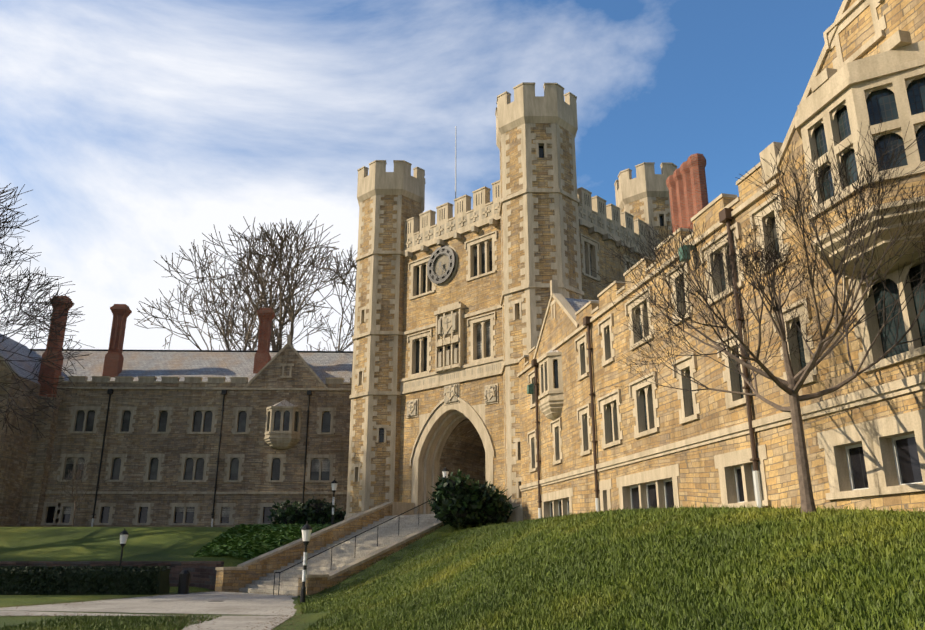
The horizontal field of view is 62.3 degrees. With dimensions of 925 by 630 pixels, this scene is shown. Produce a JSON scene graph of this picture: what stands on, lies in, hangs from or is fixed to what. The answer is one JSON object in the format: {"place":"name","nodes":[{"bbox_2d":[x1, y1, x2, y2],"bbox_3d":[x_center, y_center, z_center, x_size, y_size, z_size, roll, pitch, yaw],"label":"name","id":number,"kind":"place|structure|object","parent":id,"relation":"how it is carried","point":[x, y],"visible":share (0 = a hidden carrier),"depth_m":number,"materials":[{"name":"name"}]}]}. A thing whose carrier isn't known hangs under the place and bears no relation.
{"place":"outdoors","nodes":[
{"label":"outdoors","id":0,"kind":"place"},
{"bbox_2d":[0,591,296,629],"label":"paving","id":1,"kind":"structure","parent":0,"point":[242,603],"depth_m":24.76,"materials":[{"name":"grey concrete"}]},
{"bbox_2d":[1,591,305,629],"bbox_3d":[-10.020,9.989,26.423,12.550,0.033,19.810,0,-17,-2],"label":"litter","id":2,"kind":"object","parent":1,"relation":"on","point":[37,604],"visible":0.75,"depth_m":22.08,"materials":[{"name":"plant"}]},
{"bbox_2d":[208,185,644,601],"bbox_3d":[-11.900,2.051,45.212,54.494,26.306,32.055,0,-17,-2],"label":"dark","id":3,"kind":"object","parent":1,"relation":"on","point":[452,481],"visible":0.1,"depth_m":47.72,"materials":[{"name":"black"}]},
{"bbox_2d":[455,126,455,198],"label":"pole","id":4,"kind":"object","parent":3,"relation":"on","point":[455,162],"visible":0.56,"depth_m":54.54,"materials":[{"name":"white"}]},
{"bbox_2d":[30,349,448,602],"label":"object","id":5,"kind":"object","parent":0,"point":[184,581],"visible":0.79,"depth_m":53.65,"materials":[{"name":"black metal"}]},
{"bbox_2d":[120,471,448,543],"bbox_3d":[-6.446,9.150,37.330,13.315,3.850,14.025,-13,-22,37],"label":"lamp","id":6,"kind":"object","parent":5,"relation":"on","point":[306,535],"visible":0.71,"depth_m":35.48,"materials":[{"name":"white glass"}]},
{"bbox_2d":[302,497,334,581],"bbox_3d":[-4.056,9.853,36.371,6.677,4.700,17.370,0,-17,-2],"label":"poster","id":7,"kind":"object","parent":5,"relation":"attached to","point":[305,560],"visible":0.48,"depth_m":27.57,"materials":[{"name":"white paper"}]},
{"bbox_2d":[0,0,842,350],"label":"sky","id":8,"kind":"structure","parent":0,"point":[134,129],"materials":[{"name":"blue"}]},
{"bbox_2d":[0,503,924,629],"bbox_3d":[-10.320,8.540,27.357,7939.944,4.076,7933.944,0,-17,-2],"label":"grass","id":9,"kind":"structure","parent":0,"point":[95,543],"depth_m":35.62,"materials":[{"name":"green plant"}]},
{"bbox_2d":[0,565,171,594],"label":"hedge","id":10,"kind":"object","parent":9,"relation":"on","point":[83,580],"visible":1,"depth_m":32.94,"materials":[{"name":"green plant"}]},
{"bbox_2d":[0,561,223,590],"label":"stone","id":11,"kind":"object","parent":9,"relation":"on","point":[203,574],"visible":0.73,"depth_m":35.90,"materials":[{"name":"brown stone"}]},
{"bbox_2d":[0,345,485,526],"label":"building wall","id":12,"kind":"structure","parent":9,"relation":"on","point":[30,464],"depth_m":53.70,"materials":[{"name":"brown stone"}]},
{"bbox_2d":[134,214,356,350],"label":"bare tree","id":13,"kind":"object","parent":9,"relation":"on","point":[263,297],"visible":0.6,"depth_m":70.93,"materials":[{"name":"plant"}]},
{"bbox_2d":[192,522,332,559],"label":"ivy","id":14,"kind":"object","parent":9,"relation":"on","point":[260,544],"visible":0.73,"depth_m":41.10,"materials":[{"name":"green plant"}]},
{"bbox_2d":[239,514,436,595],"bbox_3d":[-4.465,11.976,38.502,7.000,3.996,11.512,-16,-23,42],"label":"step","id":15,"kind":"object","parent":9,"relation":"on","point":[344,553],"visible":0.58,"depth_m":37.70,"materials":[{"name":"grey stone"}]},
{"bbox_2d":[273,499,431,594],"bbox_3d":[-5.862,10.199,34.635,1.699,4.612,13.884,-11,-20,32],"label":"handrail","id":16,"kind":"object","parent":15,"relation":"on","point":[341,543],"visible":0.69,"depth_m":35.40,"materials":[{"name":"grey metal"}]},
{"bbox_2d":[267,469,518,525],"bbox_3d":[-4.694,11.205,44.355,5.742,2.866,21.492,13,-21,-36],"label":"bush","id":17,"kind":"object","parent":9,"relation":"on","point":[458,480],"visible":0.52,"depth_m":36.69,"materials":[{"name":"green plant"}]},
{"bbox_2d":[0,116,924,437],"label":"twigs","id":18,"kind":"object","parent":9,"relation":"on","point":[810,262],"visible":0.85,"depth_m":13.95,"materials":[{"name":"brown plant"}]},
{"bbox_2d":[55,275,896,526],"bbox_3d":[-24.869,-0.985,43.665,84.776,26.868,20.514,-10,-20,29],"label":"trunk","id":19,"kind":"object","parent":9,"relation":"on","point":[791,386],"visible":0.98,"depth_m":13.80,"materials":[{"name":"brown wood"}]},
{"bbox_2d":[59,0,924,580],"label":"stone trim","id":20,"kind":"object","parent":9,"relation":"on","point":[895,66],"visible":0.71,"depth_m":32.19,"materials":[{"name":"beige stone"}]},
{"bbox_2d":[0,298,598,406],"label":"roof","id":21,"kind":"structure","parent":20,"relation":"on","point":[182,365],"depth_m":58.42,"materials":[{"name":"grey stone"}]},
{"bbox_2d":[38,153,708,396],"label":"chimneys","id":22,"kind":"object","parent":21,"relation":"on","point":[686,184],"visible":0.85,"depth_m":54.93,"materials":[{"name":"red brick"}]},
{"bbox_2d":[0,201,648,524],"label":"stone trim","id":23,"kind":"object","parent":20,"relation":"on","point":[282,439],"visible":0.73,"depth_m":53.69,"materials":[{"name":"beige stone"}]},
{"bbox_2d":[427,246,454,283],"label":"clock","id":24,"kind":"object","parent":20,"relation":"attached to","point":[449,267],"visible":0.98,"depth_m":47.61,"materials":[{"name":"black"}]},
{"bbox_2d":[430,249,451,280],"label":"clock numerals","id":25,"kind":"object","parent":24,"relation":"attached to","point":[444,250],"visible":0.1,"depth_m":47.81,"materials":[{"name":"grey"}]},
{"bbox_2d":[433,253,448,275],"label":"clock face","id":26,"kind":"object","parent":24,"relation":"attached to","point":[443,259],"visible":0.65,"depth_m":47.86},
{"bbox_2d":[46,437,922,522],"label":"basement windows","id":27,"kind":"structure","parent":20,"relation":"on","point":[909,462],"depth_m":16.15,"materials":[{"name":"black glass"}]},
{"bbox_2d":[64,217,777,516],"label":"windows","id":28,"kind":"structure","parent":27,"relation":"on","point":[315,463],"depth_m":46.41,"materials":[{"name":"black glass"}]},
{"bbox_2d":[64,251,491,479],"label":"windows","id":29,"kind":"structure","parent":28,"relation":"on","point":[276,463],"depth_m":54.05,"materials":[{"name":"black glass"}]},
{"bbox_2d":[527,244,695,393],"bbox_3d":[4.960,0.847,29.359,0.460,1.460,15.340,4,-18,-12],"label":"verdigris","id":30,"kind":"object","parent":20,"relation":"on","point":[529,388],"visible":0.54,"depth_m":22.44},
{"bbox_2d":[531,208,759,507],"bbox_3d":[5.298,3.287,27.503,0.260,7.700,17.220,4,-18,-12],"label":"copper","id":31,"kind":"object","parent":20,"relation":"on","point":[725,216],"visible":0.75,"depth_m":28.16,"materials":[{"name":"metal"}]},
{"bbox_2d":[379,78,924,442],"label":"windows","id":32,"kind":"structure","parent":20,"relation":"on","point":[881,102],"depth_m":14.87,"materials":[{"name":"black glass"}]},
{"bbox_2d":[215,0,924,595],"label":"stone","id":33,"kind":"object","parent":9,"relation":"on","point":[699,484],"visible":0.44,"depth_m":28.89,"materials":[{"name":"beige stone"}]},
{"bbox_2d":[91,434,922,526],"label":"basement windows","id":34,"kind":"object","parent":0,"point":[757,486],"visible":0.35,"depth_m":18.57,"materials":[{"name":"grey"}]}
]}

